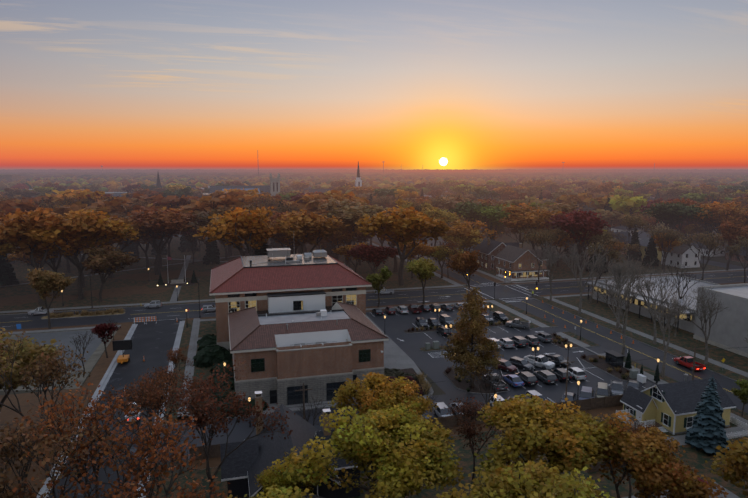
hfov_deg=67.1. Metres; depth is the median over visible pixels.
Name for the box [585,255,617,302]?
bare tree
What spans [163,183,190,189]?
tree
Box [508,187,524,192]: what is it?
tree
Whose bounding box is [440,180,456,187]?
tree
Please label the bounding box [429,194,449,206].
sparse tree
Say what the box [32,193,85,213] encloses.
sparse tree
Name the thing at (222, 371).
shrub
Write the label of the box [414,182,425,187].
tree
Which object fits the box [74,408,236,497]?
sparse tree
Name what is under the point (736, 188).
tree
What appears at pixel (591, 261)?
conifer
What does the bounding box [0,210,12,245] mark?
full tree
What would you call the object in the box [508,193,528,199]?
tree
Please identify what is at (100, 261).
full tree
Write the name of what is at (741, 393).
tree
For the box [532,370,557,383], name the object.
car
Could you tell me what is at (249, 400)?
lamp post
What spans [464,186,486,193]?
tree
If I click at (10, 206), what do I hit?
tree
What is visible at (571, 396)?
car
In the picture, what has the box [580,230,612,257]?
full tree
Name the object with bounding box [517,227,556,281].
sparse tree
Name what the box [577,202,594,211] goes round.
bare tree
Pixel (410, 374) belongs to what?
shrub
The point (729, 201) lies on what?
full tree
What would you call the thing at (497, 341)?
car
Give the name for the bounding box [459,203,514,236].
full tree
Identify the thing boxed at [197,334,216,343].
shrub
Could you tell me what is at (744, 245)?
sparse tree
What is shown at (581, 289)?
bare tree
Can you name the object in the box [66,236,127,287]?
full tree
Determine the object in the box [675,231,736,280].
sparse tree
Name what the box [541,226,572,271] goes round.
sparse tree
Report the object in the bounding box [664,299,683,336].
bare tree
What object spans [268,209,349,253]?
full tree
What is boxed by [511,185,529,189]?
tree
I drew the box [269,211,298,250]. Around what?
full tree
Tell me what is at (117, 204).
tree
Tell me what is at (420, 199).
tree
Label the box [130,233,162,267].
full tree
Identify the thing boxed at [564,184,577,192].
tree
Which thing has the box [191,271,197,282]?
park con
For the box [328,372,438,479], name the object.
tree
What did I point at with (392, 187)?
tree
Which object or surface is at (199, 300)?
street light
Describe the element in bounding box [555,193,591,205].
tree
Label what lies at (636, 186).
tree
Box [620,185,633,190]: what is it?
tree
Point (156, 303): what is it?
car
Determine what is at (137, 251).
full tree
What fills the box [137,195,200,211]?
tree
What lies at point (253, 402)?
shrub
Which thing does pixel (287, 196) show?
tree
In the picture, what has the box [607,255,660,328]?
bare tree
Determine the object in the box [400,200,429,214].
sparse tree
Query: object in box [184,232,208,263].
sparse tree
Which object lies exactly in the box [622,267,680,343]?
bare tree
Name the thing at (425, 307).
car
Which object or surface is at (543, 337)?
car
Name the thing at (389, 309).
car
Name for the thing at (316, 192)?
tree
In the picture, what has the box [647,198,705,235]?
full tree
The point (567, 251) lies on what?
conifer
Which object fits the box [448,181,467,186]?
tree
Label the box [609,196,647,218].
tree
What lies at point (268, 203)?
sparse tree
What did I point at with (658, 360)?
lamp post
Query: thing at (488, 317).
car
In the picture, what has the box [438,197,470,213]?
tree
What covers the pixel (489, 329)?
markings
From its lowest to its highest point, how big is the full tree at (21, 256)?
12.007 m
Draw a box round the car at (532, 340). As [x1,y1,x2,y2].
[523,335,538,345]
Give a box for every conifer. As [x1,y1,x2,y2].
[0,254,18,285]
[27,203,58,265]
[178,234,198,251]
[203,237,219,264]
[252,239,268,255]
[268,198,292,248]
[322,216,336,258]
[487,220,494,239]
[564,241,585,258]
[586,233,607,272]
[603,194,614,228]
[626,226,641,261]
[642,228,659,266]
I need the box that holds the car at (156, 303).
[144,300,161,308]
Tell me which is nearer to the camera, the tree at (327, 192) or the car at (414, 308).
the car at (414, 308)
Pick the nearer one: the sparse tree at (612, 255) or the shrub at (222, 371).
the shrub at (222, 371)
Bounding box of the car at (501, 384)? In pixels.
[482,373,507,390]
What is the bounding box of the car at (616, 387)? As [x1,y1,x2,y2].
[610,380,623,395]
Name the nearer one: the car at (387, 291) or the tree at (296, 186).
the car at (387, 291)
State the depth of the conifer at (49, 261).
214.25 m
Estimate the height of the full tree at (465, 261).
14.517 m
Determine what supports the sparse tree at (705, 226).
on the ground
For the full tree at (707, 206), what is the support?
on the ground
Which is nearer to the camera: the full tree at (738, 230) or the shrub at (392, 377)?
the shrub at (392, 377)
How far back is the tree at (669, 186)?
542.13 m
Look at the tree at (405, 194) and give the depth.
381.27 m
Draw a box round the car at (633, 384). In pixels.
[626,380,639,389]
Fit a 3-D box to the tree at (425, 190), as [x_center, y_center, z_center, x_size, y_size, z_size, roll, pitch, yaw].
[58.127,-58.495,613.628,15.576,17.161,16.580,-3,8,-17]
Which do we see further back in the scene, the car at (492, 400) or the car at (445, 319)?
the car at (445, 319)
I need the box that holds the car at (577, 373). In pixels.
[565,367,586,379]
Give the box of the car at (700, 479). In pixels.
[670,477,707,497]
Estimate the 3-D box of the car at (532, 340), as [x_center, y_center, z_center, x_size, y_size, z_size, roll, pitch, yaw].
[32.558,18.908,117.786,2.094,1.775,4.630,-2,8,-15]
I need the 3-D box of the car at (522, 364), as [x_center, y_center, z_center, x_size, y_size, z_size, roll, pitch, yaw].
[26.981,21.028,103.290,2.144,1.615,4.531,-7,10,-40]
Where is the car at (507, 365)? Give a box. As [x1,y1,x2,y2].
[494,358,516,372]
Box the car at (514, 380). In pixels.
[502,374,523,386]
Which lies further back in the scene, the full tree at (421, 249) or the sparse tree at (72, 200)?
the sparse tree at (72, 200)
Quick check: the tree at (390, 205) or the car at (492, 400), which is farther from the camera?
the tree at (390, 205)
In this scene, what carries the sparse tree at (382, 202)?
on the ground
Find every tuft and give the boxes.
[414,371,426,378]
[417,376,424,384]
[421,383,430,393]
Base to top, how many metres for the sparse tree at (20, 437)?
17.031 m
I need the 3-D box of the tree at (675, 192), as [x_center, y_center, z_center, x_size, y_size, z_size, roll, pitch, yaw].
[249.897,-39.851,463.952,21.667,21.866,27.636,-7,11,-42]
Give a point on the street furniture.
(614, 358)
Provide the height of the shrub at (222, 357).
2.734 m
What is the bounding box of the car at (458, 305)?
[454,303,462,308]
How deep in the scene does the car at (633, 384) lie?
92.32 m
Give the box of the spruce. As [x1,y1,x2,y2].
[685,375,730,455]
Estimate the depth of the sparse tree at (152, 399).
62.00 m
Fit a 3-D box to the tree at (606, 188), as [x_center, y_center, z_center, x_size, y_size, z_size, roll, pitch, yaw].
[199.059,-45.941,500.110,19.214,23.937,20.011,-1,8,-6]
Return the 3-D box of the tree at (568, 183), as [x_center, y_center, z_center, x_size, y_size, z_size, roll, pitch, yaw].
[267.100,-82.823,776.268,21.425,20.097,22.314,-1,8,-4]
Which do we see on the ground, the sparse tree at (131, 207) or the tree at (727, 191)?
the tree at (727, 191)
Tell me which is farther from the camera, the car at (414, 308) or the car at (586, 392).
the car at (414, 308)
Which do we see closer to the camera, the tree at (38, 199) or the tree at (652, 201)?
the tree at (38, 199)
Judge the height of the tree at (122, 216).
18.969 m
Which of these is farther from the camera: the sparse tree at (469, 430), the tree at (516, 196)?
the tree at (516, 196)
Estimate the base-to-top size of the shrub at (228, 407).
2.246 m
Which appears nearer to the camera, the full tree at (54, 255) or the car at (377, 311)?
the car at (377, 311)
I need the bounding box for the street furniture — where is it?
[0,255,747,472]
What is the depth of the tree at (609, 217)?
298.29 m
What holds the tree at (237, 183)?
on the ground
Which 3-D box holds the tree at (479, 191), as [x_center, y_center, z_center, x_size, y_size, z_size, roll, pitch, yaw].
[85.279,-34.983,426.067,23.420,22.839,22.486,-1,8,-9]
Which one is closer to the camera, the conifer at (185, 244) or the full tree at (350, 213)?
the full tree at (350, 213)
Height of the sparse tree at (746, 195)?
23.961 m
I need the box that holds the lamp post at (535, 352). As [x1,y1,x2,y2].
[532,346,538,370]
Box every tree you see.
[0,199,43,263]
[0,206,103,304]
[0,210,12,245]
[0,241,20,256]
[0,328,63,410]
[0,331,90,477]
[0,380,192,497]
[0,412,124,497]
[1,188,40,199]
[1,195,24,199]
[5,241,85,291]
[6,250,50,268]
[14,194,61,206]
[25,267,75,328]
[28,208,139,299]
[29,186,56,196]
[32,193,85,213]
[44,182,66,193]
[45,189,116,206]
[50,196,129,247]
[62,330,95,376]
[63,185,78,190]
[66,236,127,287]
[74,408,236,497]
[79,183,101,191]
[81,244,140,301]
[81,373,185,488]
[82,194,119,204]
[86,193,118,205]
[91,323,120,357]
[95,215,152,277]
[108,211,135,250]
[122,184,141,192]
[124,198,154,243]
[125,189,163,198]
[125,193,162,206]
[126,207,203,274]
[126,216,139,262]
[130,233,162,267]
[132,205,168,213]
[137,183,159,189]
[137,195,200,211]
[138,365,199,435]
[146,226,194,267]
[147,203,182,246]
[156,206,182,260]
[157,359,294,497]
[162,187,193,197]
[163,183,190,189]
[166,345,195,386]
[168,185,194,192]
[178,194,256,255]
[179,220,206,242]
[184,203,262,255]
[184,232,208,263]
[189,190,204,196]
[193,191,254,206]
[193,206,276,255]
[216,183,229,185]
[219,484,313,497]
[220,188,273,202]
[225,181,244,185]
[239,196,302,247]
[254,194,294,241]
[254,454,332,496]
[264,215,304,253]
[267,220,336,253]
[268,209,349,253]
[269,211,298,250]
[270,199,307,212]
[274,401,464,497]
[277,191,300,194]
[280,193,295,199]
[286,194,323,202]
[289,181,309,192]
[293,397,325,425]
[298,194,352,249]
[305,191,323,194]
[305,236,330,249]
[314,204,361,216]
[318,198,391,266]
[323,190,355,196]
[327,223,369,259]
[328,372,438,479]
[329,190,369,244]
[330,180,345,186]
[332,242,366,272]
[333,184,352,193]
[344,181,363,186]
[346,244,402,273]
[352,186,376,195]
[353,224,375,264]
[355,206,452,285]
[358,192,374,199]
[359,224,428,271]
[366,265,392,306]
[368,195,394,207]
[373,188,397,199]
[376,214,390,254]
[380,200,398,207]
[384,185,403,189]
[394,189,418,198]
[395,198,442,212]
[396,182,409,186]
[396,186,419,192]
[396,241,438,277]
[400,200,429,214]
[404,257,439,303]
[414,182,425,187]
[415,197,435,205]
[416,384,437,415]
[421,187,431,194]
[421,207,464,245]
[423,245,464,277]
[425,182,442,189]
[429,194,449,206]
[430,238,462,277]
[435,194,452,212]
[436,219,502,252]
[436,458,613,497]
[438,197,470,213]
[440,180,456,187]
[440,281,503,386]
[442,228,482,252]
[444,397,506,479]
[446,250,480,289]
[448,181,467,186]
[448,200,491,228]
[449,184,477,194]
[454,200,509,232]
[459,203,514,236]
[462,194,476,199]
[462,365,508,426]
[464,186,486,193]
[470,189,499,199]
[474,184,493,189]
[474,393,667,475]
[486,180,505,186]
[493,186,515,200]
[499,203,561,242]
[501,227,526,246]
[502,195,552,234]
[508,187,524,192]
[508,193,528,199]
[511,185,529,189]
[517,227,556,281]
[522,180,540,186]
[524,226,554,249]
[524,241,561,300]
[525,202,578,250]
[528,202,582,254]
[535,180,553,189]
[536,230,582,266]
[537,193,553,199]
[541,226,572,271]
[545,208,610,273]
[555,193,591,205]
[560,239,578,268]
[560,242,613,313]
[561,182,576,186]
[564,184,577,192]
[575,182,587,190]
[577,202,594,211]
[579,231,612,278]
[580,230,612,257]
[581,232,604,269]
[582,195,613,212]
[584,235,627,279]
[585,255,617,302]
[586,411,728,497]
[587,184,613,193]
[587,272,653,354]
[591,191,613,196]
[591,196,621,209]
[592,209,623,228]
[597,270,625,314]
[600,226,627,242]
[604,240,624,265]
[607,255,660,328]
[608,188,632,196]
[608,191,634,196]
[609,181,630,186]
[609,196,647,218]
[611,417,679,497]
[614,194,631,198]
[614,217,634,225]
[619,243,642,266]
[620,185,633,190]
[620,211,655,243]
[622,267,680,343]
[633,182,649,188]
[634,186,655,194]
[635,194,651,200]
[639,198,694,226]
[640,201,715,231]
[641,198,662,227]
[641,289,698,377]
[644,183,661,197]
[646,223,684,271]
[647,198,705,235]
[648,188,666,199]
[651,233,680,269]
[656,180,668,185]
[657,183,681,188]
[660,187,695,199]
[663,263,702,298]
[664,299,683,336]
[671,285,728,363]
[674,179,689,183]
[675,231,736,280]
[676,186,702,194]
[679,193,723,202]
[679,201,741,246]
[680,221,701,239]
[683,218,694,239]
[683,224,699,243]
[689,202,717,234]
[691,223,711,235]
[698,183,716,193]
[699,200,747,242]
[702,193,726,202]
[704,193,725,202]
[705,435,747,496]
[706,191,736,198]
[708,204,747,225]
[716,221,747,270]
[720,188,742,196]
[723,236,747,282]
[726,186,747,192]
[731,190,747,194]
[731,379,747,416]
[732,197,747,205]
[735,193,747,202]
[740,181,747,186]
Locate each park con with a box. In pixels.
[157,273,163,284]
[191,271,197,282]
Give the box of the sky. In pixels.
[0,0,747,169]
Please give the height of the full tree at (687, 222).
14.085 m
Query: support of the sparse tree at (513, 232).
on the ground
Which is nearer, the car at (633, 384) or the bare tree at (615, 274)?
the car at (633, 384)
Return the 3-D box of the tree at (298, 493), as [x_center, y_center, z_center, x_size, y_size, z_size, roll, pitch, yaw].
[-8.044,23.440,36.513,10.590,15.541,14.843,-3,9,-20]
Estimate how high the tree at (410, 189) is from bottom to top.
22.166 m
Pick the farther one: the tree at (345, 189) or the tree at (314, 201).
the tree at (345, 189)
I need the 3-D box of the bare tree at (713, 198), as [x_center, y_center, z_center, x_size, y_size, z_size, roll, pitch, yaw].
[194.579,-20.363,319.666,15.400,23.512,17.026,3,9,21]
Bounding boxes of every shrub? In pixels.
[192,349,214,367]
[196,344,228,362]
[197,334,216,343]
[199,338,216,346]
[204,375,234,399]
[210,360,232,373]
[210,366,233,381]
[211,349,232,366]
[213,388,234,402]
[213,400,242,417]
[238,400,254,414]
[250,399,266,410]
[384,371,397,377]
[386,376,397,381]
[388,368,403,378]
[399,373,417,380]
[404,376,416,381]
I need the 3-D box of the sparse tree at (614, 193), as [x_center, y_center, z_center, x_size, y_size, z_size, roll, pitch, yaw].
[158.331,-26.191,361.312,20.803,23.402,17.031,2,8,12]
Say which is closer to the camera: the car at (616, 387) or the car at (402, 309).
the car at (616, 387)
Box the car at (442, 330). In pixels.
[436,326,451,335]
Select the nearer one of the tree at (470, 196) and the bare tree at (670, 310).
the bare tree at (670, 310)
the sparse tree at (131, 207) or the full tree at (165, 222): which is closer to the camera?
the full tree at (165, 222)
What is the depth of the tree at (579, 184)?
684.03 m
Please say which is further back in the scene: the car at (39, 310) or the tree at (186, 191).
the tree at (186, 191)
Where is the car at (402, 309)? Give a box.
[396,305,407,313]
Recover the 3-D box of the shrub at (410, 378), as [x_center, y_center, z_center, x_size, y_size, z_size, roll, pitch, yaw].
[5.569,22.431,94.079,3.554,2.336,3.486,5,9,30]
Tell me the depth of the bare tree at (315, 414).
72.42 m
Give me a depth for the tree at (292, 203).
272.86 m
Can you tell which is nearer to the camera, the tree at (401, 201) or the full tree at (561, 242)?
the full tree at (561, 242)
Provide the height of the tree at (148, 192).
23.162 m
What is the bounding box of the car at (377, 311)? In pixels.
[372,308,382,314]
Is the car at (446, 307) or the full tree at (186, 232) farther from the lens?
the full tree at (186, 232)
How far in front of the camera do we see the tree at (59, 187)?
584.09 m
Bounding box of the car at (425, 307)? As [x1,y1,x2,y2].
[419,304,430,311]
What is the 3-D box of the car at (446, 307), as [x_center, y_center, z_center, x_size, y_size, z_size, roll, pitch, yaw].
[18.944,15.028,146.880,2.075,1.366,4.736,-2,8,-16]
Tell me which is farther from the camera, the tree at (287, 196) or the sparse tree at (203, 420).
the tree at (287, 196)
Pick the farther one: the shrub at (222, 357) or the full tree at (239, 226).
the full tree at (239, 226)
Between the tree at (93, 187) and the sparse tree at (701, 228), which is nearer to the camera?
the sparse tree at (701, 228)
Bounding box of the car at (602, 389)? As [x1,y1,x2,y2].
[595,382,609,397]
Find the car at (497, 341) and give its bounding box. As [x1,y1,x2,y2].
[483,338,500,348]
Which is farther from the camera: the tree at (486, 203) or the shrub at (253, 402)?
the tree at (486, 203)
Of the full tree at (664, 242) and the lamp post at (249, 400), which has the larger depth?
the full tree at (664, 242)
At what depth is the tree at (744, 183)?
635.96 m
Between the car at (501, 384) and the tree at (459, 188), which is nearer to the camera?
the car at (501, 384)
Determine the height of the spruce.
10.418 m
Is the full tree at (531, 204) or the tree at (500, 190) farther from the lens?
the tree at (500, 190)
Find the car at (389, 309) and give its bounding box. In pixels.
[385,306,394,314]
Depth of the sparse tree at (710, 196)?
334.74 m
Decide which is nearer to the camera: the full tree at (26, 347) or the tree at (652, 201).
the full tree at (26, 347)
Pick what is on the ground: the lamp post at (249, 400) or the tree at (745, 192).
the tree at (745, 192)
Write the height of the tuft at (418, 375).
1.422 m
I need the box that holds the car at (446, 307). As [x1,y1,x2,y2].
[441,304,452,310]
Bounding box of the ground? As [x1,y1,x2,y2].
[0,226,747,472]
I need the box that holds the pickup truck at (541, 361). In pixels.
[524,355,554,369]
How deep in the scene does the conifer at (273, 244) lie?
238.18 m
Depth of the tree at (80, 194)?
272.07 m
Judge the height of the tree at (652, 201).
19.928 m
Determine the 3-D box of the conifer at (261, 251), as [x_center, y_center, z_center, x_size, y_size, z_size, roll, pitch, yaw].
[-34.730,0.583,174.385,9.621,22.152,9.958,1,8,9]
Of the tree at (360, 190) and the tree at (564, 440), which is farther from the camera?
the tree at (360, 190)
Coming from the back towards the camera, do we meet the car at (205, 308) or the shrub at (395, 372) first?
the car at (205, 308)
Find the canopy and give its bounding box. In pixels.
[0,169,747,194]
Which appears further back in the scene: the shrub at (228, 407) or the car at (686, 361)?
the car at (686, 361)
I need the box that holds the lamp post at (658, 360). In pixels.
[655,357,659,382]
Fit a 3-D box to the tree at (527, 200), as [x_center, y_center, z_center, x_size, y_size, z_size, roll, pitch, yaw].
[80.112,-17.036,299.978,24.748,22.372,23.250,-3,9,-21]
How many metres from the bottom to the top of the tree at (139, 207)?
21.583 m
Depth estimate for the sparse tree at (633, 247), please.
207.13 m
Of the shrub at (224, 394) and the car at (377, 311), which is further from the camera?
the car at (377, 311)
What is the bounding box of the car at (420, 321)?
[415,317,427,326]
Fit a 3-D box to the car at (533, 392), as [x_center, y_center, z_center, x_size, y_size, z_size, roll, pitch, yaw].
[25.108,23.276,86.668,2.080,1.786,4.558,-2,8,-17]
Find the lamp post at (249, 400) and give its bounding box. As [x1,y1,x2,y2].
[248,396,251,426]
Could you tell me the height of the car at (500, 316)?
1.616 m
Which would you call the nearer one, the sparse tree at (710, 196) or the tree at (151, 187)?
the sparse tree at (710, 196)
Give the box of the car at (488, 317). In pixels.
[482,315,493,321]
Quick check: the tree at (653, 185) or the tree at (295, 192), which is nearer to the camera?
the tree at (295, 192)
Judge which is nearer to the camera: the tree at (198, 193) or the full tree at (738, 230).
the full tree at (738, 230)
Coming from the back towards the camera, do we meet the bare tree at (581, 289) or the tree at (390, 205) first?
the tree at (390, 205)
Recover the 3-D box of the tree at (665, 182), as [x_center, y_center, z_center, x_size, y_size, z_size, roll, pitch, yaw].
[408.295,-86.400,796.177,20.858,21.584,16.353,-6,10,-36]
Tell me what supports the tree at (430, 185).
on the ground
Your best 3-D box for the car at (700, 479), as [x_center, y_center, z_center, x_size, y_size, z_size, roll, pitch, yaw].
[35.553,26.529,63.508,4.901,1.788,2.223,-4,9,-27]
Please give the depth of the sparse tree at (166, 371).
74.56 m
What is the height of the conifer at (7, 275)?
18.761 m
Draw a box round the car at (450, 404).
[449,402,466,413]
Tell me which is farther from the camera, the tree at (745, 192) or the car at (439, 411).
the tree at (745, 192)
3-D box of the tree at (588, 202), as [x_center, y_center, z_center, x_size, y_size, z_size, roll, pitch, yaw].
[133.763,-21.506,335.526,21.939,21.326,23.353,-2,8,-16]
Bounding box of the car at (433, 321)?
[427,318,439,325]
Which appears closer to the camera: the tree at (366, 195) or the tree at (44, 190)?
the tree at (366, 195)
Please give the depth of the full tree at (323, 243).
220.90 m
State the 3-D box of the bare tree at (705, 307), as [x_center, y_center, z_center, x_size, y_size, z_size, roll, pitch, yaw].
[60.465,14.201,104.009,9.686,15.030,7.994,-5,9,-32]
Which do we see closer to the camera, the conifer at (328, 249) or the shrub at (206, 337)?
the shrub at (206, 337)
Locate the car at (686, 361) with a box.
[674,356,705,370]
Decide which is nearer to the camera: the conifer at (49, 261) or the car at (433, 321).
the car at (433, 321)
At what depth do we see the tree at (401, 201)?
252.74 m
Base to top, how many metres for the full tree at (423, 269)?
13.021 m
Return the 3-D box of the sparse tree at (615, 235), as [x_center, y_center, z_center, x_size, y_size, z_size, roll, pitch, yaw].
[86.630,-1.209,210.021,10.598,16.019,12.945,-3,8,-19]
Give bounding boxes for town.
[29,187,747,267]
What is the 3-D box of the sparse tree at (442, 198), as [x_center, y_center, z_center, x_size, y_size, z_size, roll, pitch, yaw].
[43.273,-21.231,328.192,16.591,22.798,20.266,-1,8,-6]
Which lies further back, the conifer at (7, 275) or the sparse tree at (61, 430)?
the conifer at (7, 275)
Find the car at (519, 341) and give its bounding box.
[509,336,527,346]
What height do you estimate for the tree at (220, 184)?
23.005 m
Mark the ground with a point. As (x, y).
(437, 389)
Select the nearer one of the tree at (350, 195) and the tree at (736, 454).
the tree at (736, 454)
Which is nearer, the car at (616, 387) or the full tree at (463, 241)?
the car at (616, 387)
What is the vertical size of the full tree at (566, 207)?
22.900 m
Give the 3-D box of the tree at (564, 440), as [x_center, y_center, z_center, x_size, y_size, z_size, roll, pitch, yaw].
[15.798,21.225,54.071,16.701,15.041,15.008,-2,8,-12]
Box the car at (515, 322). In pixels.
[506,318,528,328]
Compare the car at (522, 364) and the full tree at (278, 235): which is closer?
the car at (522, 364)
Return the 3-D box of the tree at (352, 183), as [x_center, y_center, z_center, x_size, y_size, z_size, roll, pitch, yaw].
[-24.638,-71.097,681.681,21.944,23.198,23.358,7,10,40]
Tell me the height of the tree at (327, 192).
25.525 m
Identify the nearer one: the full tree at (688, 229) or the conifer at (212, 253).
the conifer at (212, 253)
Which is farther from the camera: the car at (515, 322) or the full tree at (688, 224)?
the full tree at (688, 224)
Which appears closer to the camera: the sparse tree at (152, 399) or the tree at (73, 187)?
the sparse tree at (152, 399)
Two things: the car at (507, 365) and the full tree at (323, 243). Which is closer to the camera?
the car at (507, 365)
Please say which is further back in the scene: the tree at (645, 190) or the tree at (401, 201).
the tree at (645, 190)
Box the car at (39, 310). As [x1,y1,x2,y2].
[28,307,53,315]
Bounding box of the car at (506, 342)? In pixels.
[497,338,513,347]
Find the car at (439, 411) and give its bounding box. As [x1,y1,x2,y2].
[433,402,451,416]
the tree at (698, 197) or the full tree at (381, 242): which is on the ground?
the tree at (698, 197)
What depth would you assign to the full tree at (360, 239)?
212.75 m
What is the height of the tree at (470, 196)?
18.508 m
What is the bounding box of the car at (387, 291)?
[374,287,393,294]
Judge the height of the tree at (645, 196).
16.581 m
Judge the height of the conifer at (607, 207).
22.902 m
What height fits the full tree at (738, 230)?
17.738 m
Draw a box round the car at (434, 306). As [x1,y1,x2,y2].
[429,303,440,310]
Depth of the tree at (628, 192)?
456.07 m
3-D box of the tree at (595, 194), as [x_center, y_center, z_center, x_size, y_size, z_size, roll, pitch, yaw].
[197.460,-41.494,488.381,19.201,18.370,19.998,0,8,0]
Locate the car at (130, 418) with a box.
[125,402,140,421]
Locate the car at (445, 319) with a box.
[439,314,453,324]
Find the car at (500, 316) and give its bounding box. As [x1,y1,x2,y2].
[493,311,507,320]
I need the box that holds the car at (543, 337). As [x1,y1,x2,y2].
[534,332,551,342]
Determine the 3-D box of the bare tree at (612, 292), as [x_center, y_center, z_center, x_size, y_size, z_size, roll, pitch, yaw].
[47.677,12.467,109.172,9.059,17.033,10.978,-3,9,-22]
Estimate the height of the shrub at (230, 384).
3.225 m
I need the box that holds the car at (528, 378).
[514,371,537,385]
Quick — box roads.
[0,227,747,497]
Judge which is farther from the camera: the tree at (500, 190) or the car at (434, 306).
the tree at (500, 190)
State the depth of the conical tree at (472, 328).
91.82 m
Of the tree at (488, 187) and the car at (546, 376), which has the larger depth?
the tree at (488, 187)
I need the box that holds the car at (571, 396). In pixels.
[561,392,575,401]
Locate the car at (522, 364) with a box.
[509,356,533,370]
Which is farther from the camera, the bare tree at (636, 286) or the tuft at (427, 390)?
the bare tree at (636, 286)
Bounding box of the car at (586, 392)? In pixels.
[578,386,593,399]
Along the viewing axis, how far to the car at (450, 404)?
84.05 m
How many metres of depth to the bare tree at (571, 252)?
199.72 m
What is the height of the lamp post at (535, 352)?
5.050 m
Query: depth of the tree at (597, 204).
325.39 m
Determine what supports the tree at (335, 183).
on the ground
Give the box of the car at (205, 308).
[202,305,215,312]
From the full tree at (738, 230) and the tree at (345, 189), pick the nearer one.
the full tree at (738, 230)
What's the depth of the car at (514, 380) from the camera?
94.45 m
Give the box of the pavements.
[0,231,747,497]
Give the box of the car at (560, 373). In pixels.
[550,368,571,380]
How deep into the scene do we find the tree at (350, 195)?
270.45 m
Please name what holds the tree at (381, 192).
on the ground
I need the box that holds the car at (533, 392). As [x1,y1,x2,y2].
[525,390,546,402]
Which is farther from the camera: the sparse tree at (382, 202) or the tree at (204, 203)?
the sparse tree at (382, 202)
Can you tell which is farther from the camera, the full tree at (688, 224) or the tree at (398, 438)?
the full tree at (688, 224)
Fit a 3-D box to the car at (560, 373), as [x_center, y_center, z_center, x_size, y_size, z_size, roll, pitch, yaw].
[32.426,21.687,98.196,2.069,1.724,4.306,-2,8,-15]
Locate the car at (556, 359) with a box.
[544,354,570,367]
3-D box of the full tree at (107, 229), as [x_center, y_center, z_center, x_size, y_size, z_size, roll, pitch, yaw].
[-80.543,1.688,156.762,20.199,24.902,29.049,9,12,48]
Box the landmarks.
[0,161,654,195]
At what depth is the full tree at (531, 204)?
251.25 m
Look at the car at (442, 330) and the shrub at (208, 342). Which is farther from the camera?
the car at (442, 330)
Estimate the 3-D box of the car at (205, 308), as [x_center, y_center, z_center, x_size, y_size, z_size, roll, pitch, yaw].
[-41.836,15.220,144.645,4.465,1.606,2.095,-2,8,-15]
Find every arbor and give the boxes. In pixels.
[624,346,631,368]
[654,364,659,380]
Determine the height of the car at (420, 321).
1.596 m
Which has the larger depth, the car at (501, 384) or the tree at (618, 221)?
the tree at (618, 221)
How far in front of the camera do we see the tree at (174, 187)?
461.83 m
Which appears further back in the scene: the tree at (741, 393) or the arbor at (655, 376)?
the arbor at (655, 376)
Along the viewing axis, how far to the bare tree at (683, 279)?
136.36 m
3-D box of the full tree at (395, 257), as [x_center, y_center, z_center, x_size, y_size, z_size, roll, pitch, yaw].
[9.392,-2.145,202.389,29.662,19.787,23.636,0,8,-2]
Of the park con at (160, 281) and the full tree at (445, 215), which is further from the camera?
the full tree at (445, 215)
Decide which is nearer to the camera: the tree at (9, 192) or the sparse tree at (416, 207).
the sparse tree at (416, 207)
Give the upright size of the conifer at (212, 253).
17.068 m
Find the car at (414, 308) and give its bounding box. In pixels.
[407,304,421,313]
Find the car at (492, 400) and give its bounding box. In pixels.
[489,395,504,406]
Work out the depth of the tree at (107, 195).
277.30 m
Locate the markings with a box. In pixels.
[0,246,741,410]
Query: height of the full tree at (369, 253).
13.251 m
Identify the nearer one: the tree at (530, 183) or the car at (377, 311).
the car at (377, 311)
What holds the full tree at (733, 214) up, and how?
on the ground
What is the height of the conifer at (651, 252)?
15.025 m
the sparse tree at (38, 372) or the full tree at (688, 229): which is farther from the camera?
the full tree at (688, 229)
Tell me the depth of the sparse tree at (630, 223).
223.66 m
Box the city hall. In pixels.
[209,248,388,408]
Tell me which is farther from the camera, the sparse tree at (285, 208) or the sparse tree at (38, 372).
the sparse tree at (285, 208)
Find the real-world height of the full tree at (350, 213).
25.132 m
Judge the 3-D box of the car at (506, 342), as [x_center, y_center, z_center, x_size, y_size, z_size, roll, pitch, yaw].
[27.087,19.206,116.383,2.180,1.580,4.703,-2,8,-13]
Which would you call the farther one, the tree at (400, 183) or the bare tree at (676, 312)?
the tree at (400, 183)
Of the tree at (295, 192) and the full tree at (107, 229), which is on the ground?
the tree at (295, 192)
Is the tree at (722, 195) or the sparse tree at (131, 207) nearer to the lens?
the sparse tree at (131, 207)
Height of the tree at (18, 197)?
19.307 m
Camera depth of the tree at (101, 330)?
108.10 m
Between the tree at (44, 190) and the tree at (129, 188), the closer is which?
the tree at (44, 190)

